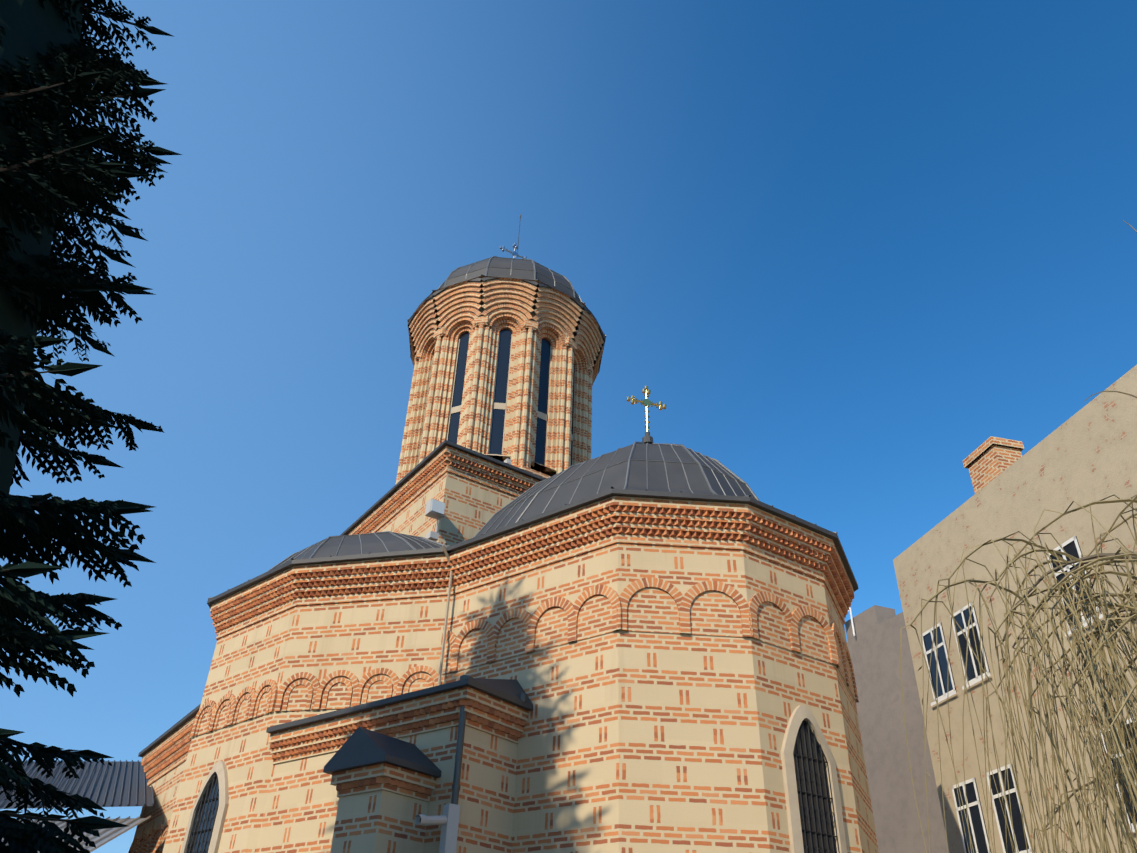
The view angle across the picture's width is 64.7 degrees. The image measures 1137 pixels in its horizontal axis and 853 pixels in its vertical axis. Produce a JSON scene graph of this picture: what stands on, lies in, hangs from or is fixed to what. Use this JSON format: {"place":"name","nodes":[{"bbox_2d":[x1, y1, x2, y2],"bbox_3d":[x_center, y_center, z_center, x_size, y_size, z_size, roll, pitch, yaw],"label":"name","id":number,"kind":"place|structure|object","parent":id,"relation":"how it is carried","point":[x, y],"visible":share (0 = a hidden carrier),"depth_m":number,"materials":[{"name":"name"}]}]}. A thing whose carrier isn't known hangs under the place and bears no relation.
{"place":"outdoors","nodes":[
{"label":"outdoors","id":0,"kind":"place"},
{"bbox_2d":[0,365,1136,852],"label":"buildings","id":1,"kind":"structure","parent":0,"point":[1086,455],"depth_m":19.66,"materials":[{"name":"beige paint"}]},
{"bbox_2d":[0,0,1136,852],"label":"sky","id":2,"kind":"structure","parent":0,"point":[847,248],"materials":[{"name":"blue"}]},
{"label":"ground","id":3,"kind":"structure","parent":0,"visible":0},
{"bbox_2d":[0,0,181,852],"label":"spruce","id":4,"kind":"object","parent":3,"relation":"on","point":[54,68],"visible":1,"depth_m":8.22,"materials":[{"name":"green plant"}]},
{"bbox_2d":[128,440,878,852],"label":"church","id":5,"kind":"structure","parent":3,"relation":"on","point":[674,664],"depth_m":15.53,"materials":[{"name":"brick"}]},
{"bbox_2d":[414,458,526,852],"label":"downspout","id":6,"kind":"object","parent":5,"relation":"attached to","point":[448,820],"visible":0.67,"depth_m":13.54,"materials":[{"name":"grey metal"}]},
{"bbox_2d":[396,257,605,483],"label":"church tower","id":7,"kind":"structure","parent":5,"relation":"on","point":[505,363],"depth_m":27.42,"materials":[{"name":"brick"}]},
{"bbox_2d":[500,215,528,259],"bbox_3d":[-1.982,-6.589,33.224,1.231,3.720,0.304,23,-39,-28],"label":"cross","id":8,"kind":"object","parent":7,"relation":"on","point":[514,253],"depth_m":33.15,"materials":[{"name":"silver metal"}]},
{"bbox_2d":[208,256,857,598],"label":"roof seams","id":9,"kind":"object","parent":5,"relation":"attached to","point":[563,483],"visible":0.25,"depth_m":19.48,"materials":[{"name":"grey metal"}]},
{"bbox_2d":[627,386,666,443],"bbox_3d":[1.894,-0.133,21.600,1.012,2.071,0.311,4,-34,-2],"label":"cross","id":10,"kind":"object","parent":5,"relation":"on","point":[647,403],"visible":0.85,"depth_m":21.82,"materials":[{"name":"gold metal"}]},
{"bbox_2d":[900,220,1136,852],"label":"willow","id":11,"kind":"object","parent":3,"relation":"on","point":[1111,716],"visible":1,"depth_m":6.67,"materials":[{"name":"beige plant"}]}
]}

